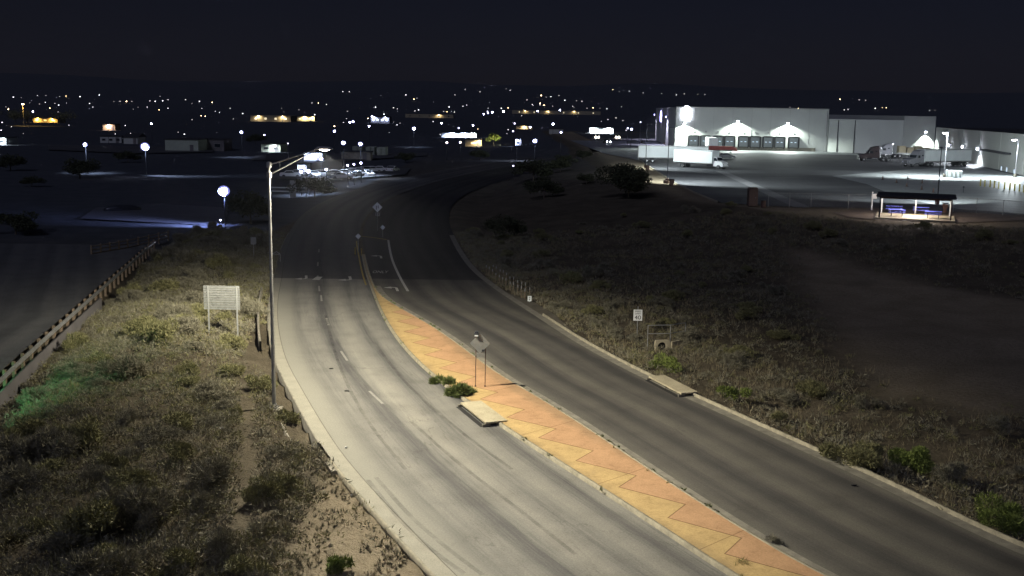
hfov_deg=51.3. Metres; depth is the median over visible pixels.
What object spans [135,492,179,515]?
shrub
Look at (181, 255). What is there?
shrub
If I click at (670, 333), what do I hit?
pipe railing
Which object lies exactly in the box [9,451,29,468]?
shrub
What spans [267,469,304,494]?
shrub
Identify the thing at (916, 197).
picnic shelter
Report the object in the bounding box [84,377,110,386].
shrub
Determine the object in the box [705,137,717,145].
semi trailer
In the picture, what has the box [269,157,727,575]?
road
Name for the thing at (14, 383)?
retaining wall
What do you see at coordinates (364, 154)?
door
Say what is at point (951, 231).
shrub
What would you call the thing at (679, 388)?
storm drain
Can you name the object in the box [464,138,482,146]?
building
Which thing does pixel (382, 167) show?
parked car
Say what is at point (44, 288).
road
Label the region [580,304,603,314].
shrub
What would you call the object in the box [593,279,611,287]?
shrub
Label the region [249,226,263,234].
shrub
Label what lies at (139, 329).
shrub
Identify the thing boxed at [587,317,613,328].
shrub
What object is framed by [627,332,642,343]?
shrub
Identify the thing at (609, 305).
shrub
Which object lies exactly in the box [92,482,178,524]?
shrub
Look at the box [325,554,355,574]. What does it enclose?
shrub
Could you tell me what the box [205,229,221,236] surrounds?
shrub
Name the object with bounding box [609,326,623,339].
shrub
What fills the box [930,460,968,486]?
shrub
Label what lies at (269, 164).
street lamp
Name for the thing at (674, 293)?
shrub
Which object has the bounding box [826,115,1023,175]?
cold store
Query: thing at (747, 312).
shrub
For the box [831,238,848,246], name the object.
shrub
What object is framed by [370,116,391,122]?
building
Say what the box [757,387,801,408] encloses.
shrub
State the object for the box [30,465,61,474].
shrub
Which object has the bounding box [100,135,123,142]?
building
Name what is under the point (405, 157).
tree
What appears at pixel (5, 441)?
shrub
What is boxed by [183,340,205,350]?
shrub
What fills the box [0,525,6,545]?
shrub
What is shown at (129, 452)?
shrub
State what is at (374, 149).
storage container
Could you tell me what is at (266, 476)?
shrub
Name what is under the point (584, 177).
tree
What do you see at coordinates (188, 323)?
shrub
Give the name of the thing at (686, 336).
shrub
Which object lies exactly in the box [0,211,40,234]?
tree
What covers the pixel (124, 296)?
shrub
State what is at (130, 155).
tree
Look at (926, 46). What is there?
sky
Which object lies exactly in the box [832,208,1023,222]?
dirt path
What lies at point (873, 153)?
semi truck
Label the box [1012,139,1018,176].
yard lamp
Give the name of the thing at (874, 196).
notice post
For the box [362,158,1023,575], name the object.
road
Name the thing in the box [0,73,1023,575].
ground
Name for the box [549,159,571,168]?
tree
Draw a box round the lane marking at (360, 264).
[356,241,366,284]
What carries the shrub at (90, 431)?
on the ground at (904, 337)
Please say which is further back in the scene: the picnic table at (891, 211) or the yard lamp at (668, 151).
the yard lamp at (668, 151)
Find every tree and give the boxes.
[0,108,24,119]
[0,153,27,170]
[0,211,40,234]
[19,109,44,122]
[19,176,46,184]
[50,109,76,120]
[62,158,101,178]
[113,150,141,162]
[221,190,272,223]
[286,175,337,197]
[394,152,415,162]
[469,149,489,157]
[481,214,526,235]
[485,132,500,144]
[510,158,553,180]
[522,176,564,197]
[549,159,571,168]
[555,154,578,162]
[575,149,592,158]
[576,173,593,183]
[592,163,652,198]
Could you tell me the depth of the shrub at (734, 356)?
62.94 m
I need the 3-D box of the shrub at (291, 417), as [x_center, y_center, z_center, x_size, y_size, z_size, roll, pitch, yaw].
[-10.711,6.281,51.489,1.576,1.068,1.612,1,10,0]
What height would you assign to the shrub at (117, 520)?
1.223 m
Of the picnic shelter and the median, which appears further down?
the median
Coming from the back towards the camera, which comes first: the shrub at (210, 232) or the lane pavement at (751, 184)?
the lane pavement at (751, 184)
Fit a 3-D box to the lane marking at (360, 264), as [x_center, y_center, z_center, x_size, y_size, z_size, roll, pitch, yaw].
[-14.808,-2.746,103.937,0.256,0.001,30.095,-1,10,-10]
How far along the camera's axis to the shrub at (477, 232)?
125.34 m
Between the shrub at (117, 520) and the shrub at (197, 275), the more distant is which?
the shrub at (197, 275)
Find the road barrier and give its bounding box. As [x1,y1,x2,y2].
[257,287,262,350]
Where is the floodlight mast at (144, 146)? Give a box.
[140,142,149,175]
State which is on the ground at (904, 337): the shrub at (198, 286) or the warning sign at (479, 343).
the shrub at (198, 286)
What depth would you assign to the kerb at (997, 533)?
45.81 m
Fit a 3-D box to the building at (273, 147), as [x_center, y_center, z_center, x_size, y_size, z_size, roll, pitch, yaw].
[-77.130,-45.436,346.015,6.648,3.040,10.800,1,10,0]
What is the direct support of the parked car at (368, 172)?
on the car lot pavement at (400, 171)
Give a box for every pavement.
[48,145,212,152]
[80,204,228,225]
[251,153,426,160]
[279,168,409,180]
[505,291,570,329]
[571,140,662,159]
[574,132,1023,214]
[717,171,807,206]
[719,150,857,154]
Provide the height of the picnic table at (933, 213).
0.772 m
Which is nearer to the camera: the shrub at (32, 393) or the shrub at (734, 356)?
the shrub at (32, 393)
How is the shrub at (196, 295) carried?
on the ground at (904, 337)
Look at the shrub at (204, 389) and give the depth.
54.17 m
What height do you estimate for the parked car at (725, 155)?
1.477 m
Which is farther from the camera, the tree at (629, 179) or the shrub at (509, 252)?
the tree at (629, 179)
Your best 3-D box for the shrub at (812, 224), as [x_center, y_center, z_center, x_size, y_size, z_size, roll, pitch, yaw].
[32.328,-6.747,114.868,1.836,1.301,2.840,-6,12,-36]
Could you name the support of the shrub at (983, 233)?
on the ground at (904, 337)
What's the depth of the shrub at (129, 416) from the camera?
49.35 m
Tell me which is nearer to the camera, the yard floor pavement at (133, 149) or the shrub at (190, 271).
the shrub at (190, 271)
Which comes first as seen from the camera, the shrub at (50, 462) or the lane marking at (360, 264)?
the shrub at (50, 462)
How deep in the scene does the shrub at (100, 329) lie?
69.20 m
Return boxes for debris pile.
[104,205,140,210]
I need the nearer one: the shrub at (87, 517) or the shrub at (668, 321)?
the shrub at (87, 517)
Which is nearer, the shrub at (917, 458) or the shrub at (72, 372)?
the shrub at (917, 458)
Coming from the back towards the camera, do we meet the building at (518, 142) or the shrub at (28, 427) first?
the building at (518, 142)
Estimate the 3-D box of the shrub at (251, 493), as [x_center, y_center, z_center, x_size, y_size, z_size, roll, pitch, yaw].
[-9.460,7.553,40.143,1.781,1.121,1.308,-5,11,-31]
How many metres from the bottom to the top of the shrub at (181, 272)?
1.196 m
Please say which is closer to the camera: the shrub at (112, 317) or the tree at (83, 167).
the shrub at (112, 317)
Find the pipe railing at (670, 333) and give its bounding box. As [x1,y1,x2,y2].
[647,322,685,348]
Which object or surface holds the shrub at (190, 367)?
on the ground at (904, 337)
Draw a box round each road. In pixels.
[0,243,144,370]
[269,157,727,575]
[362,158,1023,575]
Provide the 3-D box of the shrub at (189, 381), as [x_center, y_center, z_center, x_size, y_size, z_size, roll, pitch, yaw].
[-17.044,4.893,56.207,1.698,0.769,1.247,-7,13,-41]
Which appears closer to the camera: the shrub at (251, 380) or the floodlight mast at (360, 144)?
the shrub at (251, 380)
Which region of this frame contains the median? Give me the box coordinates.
[363,254,823,575]
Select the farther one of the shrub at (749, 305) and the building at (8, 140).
the building at (8, 140)
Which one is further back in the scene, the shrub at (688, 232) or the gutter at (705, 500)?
the shrub at (688, 232)
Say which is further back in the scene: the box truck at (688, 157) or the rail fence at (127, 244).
the box truck at (688, 157)
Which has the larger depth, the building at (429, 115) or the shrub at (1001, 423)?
the building at (429, 115)
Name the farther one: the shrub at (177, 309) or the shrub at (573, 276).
the shrub at (573, 276)
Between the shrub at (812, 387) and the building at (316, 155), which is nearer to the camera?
the shrub at (812, 387)
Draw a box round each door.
[363,153,366,160]
[750,191,756,204]
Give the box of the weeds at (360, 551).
[285,470,408,575]
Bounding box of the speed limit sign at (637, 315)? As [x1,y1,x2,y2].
[633,306,642,334]
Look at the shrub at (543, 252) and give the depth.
107.97 m
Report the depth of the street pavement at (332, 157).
306.68 m
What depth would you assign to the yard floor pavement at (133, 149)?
338.69 m
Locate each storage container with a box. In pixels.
[371,146,376,154]
[377,147,380,154]
[381,147,387,154]
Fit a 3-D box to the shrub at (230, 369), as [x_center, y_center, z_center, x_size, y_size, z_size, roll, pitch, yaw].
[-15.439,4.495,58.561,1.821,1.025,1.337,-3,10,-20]
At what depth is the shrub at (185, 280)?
85.95 m
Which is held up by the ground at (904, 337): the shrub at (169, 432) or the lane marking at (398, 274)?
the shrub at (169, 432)
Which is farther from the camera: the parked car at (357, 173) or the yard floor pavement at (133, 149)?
the yard floor pavement at (133, 149)
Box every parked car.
[279,170,300,175]
[293,169,306,175]
[307,170,320,176]
[319,170,333,175]
[330,172,352,177]
[339,169,349,172]
[347,170,364,175]
[361,166,371,169]
[362,170,375,174]
[370,166,382,170]
[376,166,385,170]
[386,166,398,170]
[719,153,734,158]
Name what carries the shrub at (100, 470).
on the ground at (904, 337)
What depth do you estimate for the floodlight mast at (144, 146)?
218.88 m
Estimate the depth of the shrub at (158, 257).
104.65 m
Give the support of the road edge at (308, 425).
on the road at (445, 485)
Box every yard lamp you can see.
[666,127,683,182]
[935,147,942,203]
[942,132,947,177]
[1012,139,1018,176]
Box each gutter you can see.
[377,286,838,575]
[450,235,1023,554]
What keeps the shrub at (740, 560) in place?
on the median
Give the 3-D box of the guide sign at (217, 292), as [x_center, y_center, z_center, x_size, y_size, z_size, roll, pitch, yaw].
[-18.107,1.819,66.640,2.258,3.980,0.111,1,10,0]
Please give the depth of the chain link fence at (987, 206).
130.00 m
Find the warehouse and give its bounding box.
[654,106,828,151]
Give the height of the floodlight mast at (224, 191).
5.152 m
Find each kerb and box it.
[328,458,434,575]
[362,254,740,575]
[364,254,828,575]
[542,313,1023,547]
[639,159,718,202]
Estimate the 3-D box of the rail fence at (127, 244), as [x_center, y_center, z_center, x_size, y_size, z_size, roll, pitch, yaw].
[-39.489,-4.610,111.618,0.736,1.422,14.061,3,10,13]
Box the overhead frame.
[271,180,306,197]
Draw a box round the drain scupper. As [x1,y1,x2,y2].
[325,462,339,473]
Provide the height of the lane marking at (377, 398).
0.001 m
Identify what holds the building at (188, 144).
on the ground at (904, 337)
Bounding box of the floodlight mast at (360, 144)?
[358,142,362,170]
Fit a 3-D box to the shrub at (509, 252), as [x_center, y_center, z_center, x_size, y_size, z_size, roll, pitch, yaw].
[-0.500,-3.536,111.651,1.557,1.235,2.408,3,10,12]
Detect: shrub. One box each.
[0,431,49,469]
[0,462,55,497]
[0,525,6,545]
[1,411,50,439]
[7,423,81,458]
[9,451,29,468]
[16,386,52,405]
[19,381,42,388]
[22,516,56,531]
[24,529,94,555]
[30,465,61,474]
[35,385,55,390]
[37,456,66,475]
[47,495,121,546]
[52,352,63,357]
[54,540,148,575]
[55,361,68,372]
[55,413,105,452]
[60,540,124,575]
[61,331,91,351]
[61,358,92,378]
[66,362,94,377]
[77,350,114,366]
[77,503,131,533]
[78,464,116,482]
[81,377,93,384]
[81,498,121,531]
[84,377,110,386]
[92,351,152,380]
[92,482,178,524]
[95,326,113,334]
[96,451,128,467]
[102,475,119,489]
[104,298,118,302]
[105,465,160,495]
[110,315,122,319]
[114,408,137,426]
[115,448,139,457]
[116,282,144,295]
[116,289,142,301]
[120,498,160,530]
[122,367,142,377]
[123,313,155,335]
[128,288,147,300]
[135,425,182,446]
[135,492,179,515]
[136,317,163,337]
[145,317,179,346]
[147,278,180,292]
[149,248,160,260]
[152,250,171,261]
[155,302,194,318]
[156,313,180,321]
[161,410,194,430]
[162,439,196,465]
[162,546,195,569]
[169,314,201,334]
[169,549,195,565]
[171,267,188,277]
[172,289,203,302]
[172,313,203,325]
[173,358,200,376]
[173,375,201,386]
[174,250,201,263]
[175,276,196,287]
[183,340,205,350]
[184,268,206,278]
[184,452,233,489]
[186,248,205,262]
[187,302,211,316]
[189,271,208,281]
[190,489,221,512]
[192,224,201,230]
[192,379,223,400]
[193,280,214,291]
[196,415,223,425]
[200,252,228,261]
[204,523,249,562]
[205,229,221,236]
[205,252,233,268]
[206,221,222,229]
[214,310,231,321]
[214,332,247,350]
[215,362,246,376]
[216,341,228,349]
[216,398,234,409]
[220,281,242,293]
[224,552,272,575]
[225,296,263,316]
[227,404,243,415]
[233,226,249,235]
[240,474,283,504]
[243,373,277,390]
[247,566,278,575]
[248,233,274,246]
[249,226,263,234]
[259,470,275,481]
[265,445,290,456]
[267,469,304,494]
[274,408,301,425]
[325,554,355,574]
[428,373,456,385]
[443,381,476,397]
[464,229,483,237]
[498,233,512,238]
[498,255,519,267]
[499,249,514,256]
[526,258,556,270]
[532,249,550,255]
[534,232,551,240]
[544,300,570,311]
[559,269,582,282]
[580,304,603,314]
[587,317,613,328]
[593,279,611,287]
[603,300,624,314]
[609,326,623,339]
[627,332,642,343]
[633,220,650,226]
[648,351,682,373]
[653,317,675,327]
[661,288,685,299]
[674,325,700,347]
[681,204,699,213]
[681,229,693,235]
[716,385,752,399]
[720,208,731,214]
[720,352,753,368]
[722,343,754,356]
[725,201,736,206]
[726,349,748,370]
[733,555,750,565]
[734,307,756,318]
[737,301,762,312]
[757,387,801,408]
[763,533,786,544]
[766,329,800,340]
[769,410,788,420]
[795,378,828,396]
[803,220,821,229]
[817,439,885,469]
[818,228,838,237]
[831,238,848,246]
[851,394,891,409]
[886,445,936,473]
[914,221,932,228]
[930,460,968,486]
[939,229,953,233]
[973,489,1023,536]
[974,227,993,238]
[984,414,1013,436]
[1000,465,1023,482]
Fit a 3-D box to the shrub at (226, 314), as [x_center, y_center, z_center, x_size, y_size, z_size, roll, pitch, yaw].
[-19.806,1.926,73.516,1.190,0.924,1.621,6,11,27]
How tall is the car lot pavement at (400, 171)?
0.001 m
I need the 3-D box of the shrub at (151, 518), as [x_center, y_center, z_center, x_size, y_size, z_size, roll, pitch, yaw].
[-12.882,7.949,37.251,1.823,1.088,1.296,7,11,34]
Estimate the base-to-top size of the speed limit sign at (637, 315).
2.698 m
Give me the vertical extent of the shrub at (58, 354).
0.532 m
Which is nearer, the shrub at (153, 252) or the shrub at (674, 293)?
the shrub at (674, 293)
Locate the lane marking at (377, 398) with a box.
[368,391,383,403]
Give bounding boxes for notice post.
[871,192,876,209]
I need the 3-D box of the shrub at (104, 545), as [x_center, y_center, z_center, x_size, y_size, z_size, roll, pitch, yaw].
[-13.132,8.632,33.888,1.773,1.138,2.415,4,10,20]
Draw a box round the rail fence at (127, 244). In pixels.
[90,230,168,253]
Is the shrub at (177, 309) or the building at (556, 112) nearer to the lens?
the shrub at (177, 309)
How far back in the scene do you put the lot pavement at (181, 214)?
142.71 m
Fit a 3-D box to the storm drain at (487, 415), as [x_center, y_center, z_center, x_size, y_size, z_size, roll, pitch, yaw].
[-1.511,6.142,51.828,1.350,0.315,3.640,-3,10,-21]
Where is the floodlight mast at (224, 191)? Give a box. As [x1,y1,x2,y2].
[218,186,229,227]
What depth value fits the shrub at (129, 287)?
85.91 m
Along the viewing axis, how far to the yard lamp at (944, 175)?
205.53 m
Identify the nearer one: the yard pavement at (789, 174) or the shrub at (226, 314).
the shrub at (226, 314)
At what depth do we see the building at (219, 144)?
345.70 m
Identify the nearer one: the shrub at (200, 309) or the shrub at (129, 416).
the shrub at (129, 416)
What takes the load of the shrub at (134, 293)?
on the ground at (904, 337)
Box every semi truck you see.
[856,146,890,161]
[880,143,929,157]
[901,149,971,166]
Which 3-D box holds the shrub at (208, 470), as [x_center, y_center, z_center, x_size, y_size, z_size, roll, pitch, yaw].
[-11.710,7.153,41.251,2.003,1.397,2.818,0,10,-7]
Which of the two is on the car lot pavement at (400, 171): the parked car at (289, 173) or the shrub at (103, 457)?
the parked car at (289, 173)
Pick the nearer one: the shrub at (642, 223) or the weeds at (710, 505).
the weeds at (710, 505)
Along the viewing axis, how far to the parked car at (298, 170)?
224.13 m
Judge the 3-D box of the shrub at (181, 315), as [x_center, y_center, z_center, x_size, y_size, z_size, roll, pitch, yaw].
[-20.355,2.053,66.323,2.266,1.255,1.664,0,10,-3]
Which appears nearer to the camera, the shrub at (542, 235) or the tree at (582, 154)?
the shrub at (542, 235)
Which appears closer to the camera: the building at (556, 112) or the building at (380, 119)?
the building at (380, 119)
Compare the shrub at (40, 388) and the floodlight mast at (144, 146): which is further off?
the floodlight mast at (144, 146)
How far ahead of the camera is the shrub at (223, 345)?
63.60 m
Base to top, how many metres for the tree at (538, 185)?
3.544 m
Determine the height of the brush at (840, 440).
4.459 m
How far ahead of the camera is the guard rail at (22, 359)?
74.42 m
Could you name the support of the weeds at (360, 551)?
on the ground at (904, 337)
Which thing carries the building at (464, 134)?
on the ground at (904, 337)
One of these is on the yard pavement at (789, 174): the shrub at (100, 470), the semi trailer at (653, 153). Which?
the semi trailer at (653, 153)
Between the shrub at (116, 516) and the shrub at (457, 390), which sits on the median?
the shrub at (457, 390)
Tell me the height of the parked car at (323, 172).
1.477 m
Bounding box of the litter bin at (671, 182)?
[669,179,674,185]
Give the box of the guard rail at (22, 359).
[0,240,155,386]
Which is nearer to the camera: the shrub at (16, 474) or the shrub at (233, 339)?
the shrub at (16, 474)
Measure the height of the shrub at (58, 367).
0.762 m
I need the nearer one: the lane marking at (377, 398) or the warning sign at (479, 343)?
the lane marking at (377, 398)
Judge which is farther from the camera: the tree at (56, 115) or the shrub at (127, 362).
the tree at (56, 115)
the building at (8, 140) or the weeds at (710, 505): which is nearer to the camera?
the weeds at (710, 505)
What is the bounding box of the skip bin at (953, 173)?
[945,170,961,177]
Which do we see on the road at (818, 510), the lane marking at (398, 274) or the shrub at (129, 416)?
the lane marking at (398, 274)
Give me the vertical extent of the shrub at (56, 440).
1.585 m
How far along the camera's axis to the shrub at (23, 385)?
57.49 m
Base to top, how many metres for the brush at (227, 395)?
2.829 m
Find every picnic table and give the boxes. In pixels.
[888,209,904,214]
[925,211,941,218]
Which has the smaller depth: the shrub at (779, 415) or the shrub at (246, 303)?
the shrub at (779, 415)
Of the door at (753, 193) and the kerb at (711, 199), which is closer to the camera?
the door at (753, 193)
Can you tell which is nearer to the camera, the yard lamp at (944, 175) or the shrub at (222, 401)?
the shrub at (222, 401)
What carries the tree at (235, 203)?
on the ground at (904, 337)
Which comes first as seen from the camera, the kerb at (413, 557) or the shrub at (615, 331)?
the kerb at (413, 557)
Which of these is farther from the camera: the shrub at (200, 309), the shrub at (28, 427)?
the shrub at (200, 309)
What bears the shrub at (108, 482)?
on the ground at (904, 337)
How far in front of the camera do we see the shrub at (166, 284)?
84.34 m
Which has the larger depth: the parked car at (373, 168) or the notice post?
the parked car at (373, 168)
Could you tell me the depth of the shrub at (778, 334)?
70.15 m
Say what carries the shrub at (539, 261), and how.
on the ground at (904, 337)
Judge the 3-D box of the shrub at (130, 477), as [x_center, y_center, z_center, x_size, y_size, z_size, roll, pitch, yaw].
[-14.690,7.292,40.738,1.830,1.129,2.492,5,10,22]
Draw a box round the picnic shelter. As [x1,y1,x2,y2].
[875,191,956,222]
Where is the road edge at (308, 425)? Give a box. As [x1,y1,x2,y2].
[267,278,319,442]
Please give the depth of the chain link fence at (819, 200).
134.54 m
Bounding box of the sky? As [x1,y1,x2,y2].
[0,0,1023,92]
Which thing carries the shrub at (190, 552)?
on the ground at (904, 337)
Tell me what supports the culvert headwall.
on the ground at (904, 337)
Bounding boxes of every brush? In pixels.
[0,227,423,575]
[453,211,1023,538]
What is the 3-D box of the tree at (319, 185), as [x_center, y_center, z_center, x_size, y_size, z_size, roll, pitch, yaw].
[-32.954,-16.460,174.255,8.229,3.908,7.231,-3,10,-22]
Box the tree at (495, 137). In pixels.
[485,132,500,144]
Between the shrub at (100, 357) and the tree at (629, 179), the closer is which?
the shrub at (100, 357)
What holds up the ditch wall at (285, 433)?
on the ground at (904, 337)
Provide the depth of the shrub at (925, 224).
113.12 m
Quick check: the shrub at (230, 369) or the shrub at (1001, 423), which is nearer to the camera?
the shrub at (1001, 423)
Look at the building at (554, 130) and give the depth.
535.51 m
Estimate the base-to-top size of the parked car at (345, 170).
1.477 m
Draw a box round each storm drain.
[457,401,506,426]
[645,375,697,396]
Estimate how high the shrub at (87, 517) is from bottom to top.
1.857 m
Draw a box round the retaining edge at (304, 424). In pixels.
[268,234,319,448]
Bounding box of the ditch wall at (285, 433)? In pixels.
[279,419,290,440]
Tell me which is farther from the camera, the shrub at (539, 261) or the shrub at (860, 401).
the shrub at (539, 261)
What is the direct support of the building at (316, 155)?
on the ground at (904, 337)
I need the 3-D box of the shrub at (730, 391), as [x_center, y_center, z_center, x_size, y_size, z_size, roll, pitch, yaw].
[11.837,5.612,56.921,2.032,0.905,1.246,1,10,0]
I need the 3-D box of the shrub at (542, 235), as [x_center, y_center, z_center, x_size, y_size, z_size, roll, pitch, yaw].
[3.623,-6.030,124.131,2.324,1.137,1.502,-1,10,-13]
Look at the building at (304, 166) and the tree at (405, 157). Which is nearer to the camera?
the building at (304, 166)
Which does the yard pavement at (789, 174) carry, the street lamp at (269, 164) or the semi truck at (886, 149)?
the semi truck at (886, 149)
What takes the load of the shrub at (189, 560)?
on the ground at (904, 337)
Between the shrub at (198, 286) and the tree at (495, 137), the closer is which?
the shrub at (198, 286)
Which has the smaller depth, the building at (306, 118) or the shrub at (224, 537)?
the shrub at (224, 537)
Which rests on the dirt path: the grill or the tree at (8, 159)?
the grill
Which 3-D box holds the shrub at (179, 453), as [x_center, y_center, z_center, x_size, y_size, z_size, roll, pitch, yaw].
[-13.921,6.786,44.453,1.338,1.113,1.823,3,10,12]
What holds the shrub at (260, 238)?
on the ground at (904, 337)
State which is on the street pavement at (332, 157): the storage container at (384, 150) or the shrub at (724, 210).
the storage container at (384, 150)
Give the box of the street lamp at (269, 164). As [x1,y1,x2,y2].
[266,147,332,411]
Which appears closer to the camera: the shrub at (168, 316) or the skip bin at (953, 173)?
the shrub at (168, 316)
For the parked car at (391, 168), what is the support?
on the car lot pavement at (400, 171)
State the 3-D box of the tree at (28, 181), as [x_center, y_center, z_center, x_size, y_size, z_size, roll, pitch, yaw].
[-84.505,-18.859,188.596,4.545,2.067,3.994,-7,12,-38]
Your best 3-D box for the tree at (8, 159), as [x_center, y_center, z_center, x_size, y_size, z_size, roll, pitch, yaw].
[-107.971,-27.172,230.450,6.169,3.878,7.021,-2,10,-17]
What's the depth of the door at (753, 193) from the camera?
135.72 m
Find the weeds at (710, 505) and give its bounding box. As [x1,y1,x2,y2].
[375,286,742,575]
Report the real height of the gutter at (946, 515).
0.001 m
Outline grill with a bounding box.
[942,202,947,211]
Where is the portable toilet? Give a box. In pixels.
[747,187,757,205]
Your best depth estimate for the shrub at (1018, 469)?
44.55 m
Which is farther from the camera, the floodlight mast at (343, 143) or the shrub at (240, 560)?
the floodlight mast at (343, 143)
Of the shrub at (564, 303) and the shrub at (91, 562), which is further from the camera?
the shrub at (564, 303)
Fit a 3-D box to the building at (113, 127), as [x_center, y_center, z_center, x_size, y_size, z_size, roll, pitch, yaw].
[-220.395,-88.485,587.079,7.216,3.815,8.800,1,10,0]
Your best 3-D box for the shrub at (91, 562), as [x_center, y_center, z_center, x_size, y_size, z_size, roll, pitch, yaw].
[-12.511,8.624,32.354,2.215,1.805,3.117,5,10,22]
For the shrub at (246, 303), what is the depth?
74.76 m
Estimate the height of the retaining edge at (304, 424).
0.904 m
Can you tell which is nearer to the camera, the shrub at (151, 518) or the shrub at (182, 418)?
the shrub at (151, 518)
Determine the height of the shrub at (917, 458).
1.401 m
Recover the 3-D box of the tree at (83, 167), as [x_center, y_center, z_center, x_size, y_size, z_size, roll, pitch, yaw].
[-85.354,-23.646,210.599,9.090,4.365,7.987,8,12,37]
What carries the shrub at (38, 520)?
on the ground at (904, 337)
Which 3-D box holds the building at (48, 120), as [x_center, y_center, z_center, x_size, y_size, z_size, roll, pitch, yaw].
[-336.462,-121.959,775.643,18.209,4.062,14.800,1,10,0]
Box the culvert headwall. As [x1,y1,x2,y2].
[652,339,684,349]
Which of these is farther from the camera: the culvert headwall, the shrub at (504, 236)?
the shrub at (504, 236)
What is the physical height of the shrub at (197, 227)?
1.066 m
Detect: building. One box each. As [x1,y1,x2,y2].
[0,137,17,144]
[32,117,65,122]
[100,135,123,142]
[103,124,120,129]
[123,133,146,143]
[165,137,211,150]
[207,138,232,150]
[251,115,296,121]
[260,143,286,151]
[296,162,311,171]
[297,116,316,120]
[303,151,325,161]
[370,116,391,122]
[405,114,453,117]
[441,131,477,137]
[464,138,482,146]
[512,110,600,114]
[515,138,521,145]
[516,125,531,128]
[548,128,562,133]
[588,127,613,133]
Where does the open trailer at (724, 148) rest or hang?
on the yard pavement at (789, 174)
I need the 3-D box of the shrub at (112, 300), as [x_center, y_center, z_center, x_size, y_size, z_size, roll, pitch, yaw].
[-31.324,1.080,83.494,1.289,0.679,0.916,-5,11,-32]
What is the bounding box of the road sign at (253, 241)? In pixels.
[251,237,255,254]
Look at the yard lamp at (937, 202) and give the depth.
142.97 m
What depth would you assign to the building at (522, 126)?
816.31 m
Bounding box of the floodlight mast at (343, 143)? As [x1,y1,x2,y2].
[341,141,345,168]
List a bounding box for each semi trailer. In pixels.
[638,145,708,162]
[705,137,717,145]
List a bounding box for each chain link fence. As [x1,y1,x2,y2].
[768,193,870,208]
[953,197,1023,216]
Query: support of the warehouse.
on the ground at (904, 337)
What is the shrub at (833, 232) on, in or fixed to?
on the ground at (904, 337)
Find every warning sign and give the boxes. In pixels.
[373,202,381,229]
[470,331,489,386]
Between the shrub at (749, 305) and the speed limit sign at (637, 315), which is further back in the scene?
the shrub at (749, 305)
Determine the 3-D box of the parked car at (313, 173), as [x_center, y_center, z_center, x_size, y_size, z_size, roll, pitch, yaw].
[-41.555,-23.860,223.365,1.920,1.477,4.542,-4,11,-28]
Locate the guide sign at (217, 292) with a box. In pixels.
[203,285,239,335]
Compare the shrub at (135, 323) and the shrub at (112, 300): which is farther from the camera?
the shrub at (112, 300)
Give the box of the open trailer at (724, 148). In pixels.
[709,146,736,153]
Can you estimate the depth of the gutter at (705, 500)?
45.53 m
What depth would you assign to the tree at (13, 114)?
729.13 m
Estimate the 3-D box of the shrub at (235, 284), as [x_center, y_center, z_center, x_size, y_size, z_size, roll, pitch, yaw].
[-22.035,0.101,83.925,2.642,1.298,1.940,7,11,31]
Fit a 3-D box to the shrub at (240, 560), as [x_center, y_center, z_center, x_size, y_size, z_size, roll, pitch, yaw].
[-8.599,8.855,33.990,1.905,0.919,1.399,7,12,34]
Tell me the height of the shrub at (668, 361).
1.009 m
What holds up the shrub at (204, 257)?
on the ground at (904, 337)
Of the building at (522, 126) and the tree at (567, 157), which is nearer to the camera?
the tree at (567, 157)
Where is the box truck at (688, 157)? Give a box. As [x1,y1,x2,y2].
[673,149,728,168]
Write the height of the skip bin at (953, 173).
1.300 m
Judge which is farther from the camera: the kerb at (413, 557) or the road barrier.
the road barrier
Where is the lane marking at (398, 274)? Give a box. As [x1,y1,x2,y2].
[387,240,408,290]
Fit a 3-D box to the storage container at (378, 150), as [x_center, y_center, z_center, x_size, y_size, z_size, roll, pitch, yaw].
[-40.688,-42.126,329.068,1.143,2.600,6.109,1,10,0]
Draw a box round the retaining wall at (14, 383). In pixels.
[0,298,101,407]
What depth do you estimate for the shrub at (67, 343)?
65.93 m
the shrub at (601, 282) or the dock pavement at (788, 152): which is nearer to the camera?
the shrub at (601, 282)
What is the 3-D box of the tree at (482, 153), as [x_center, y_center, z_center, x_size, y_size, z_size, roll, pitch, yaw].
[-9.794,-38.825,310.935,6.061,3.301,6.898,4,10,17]
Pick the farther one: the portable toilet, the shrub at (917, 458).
the portable toilet
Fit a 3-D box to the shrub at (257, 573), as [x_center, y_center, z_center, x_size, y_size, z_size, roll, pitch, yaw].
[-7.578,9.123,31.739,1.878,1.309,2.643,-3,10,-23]
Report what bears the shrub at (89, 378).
on the ground at (904, 337)
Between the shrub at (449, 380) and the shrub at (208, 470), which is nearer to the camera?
the shrub at (208, 470)
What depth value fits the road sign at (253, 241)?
103.79 m
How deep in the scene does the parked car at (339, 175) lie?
218.77 m
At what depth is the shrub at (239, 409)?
51.93 m
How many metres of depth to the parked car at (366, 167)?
242.35 m

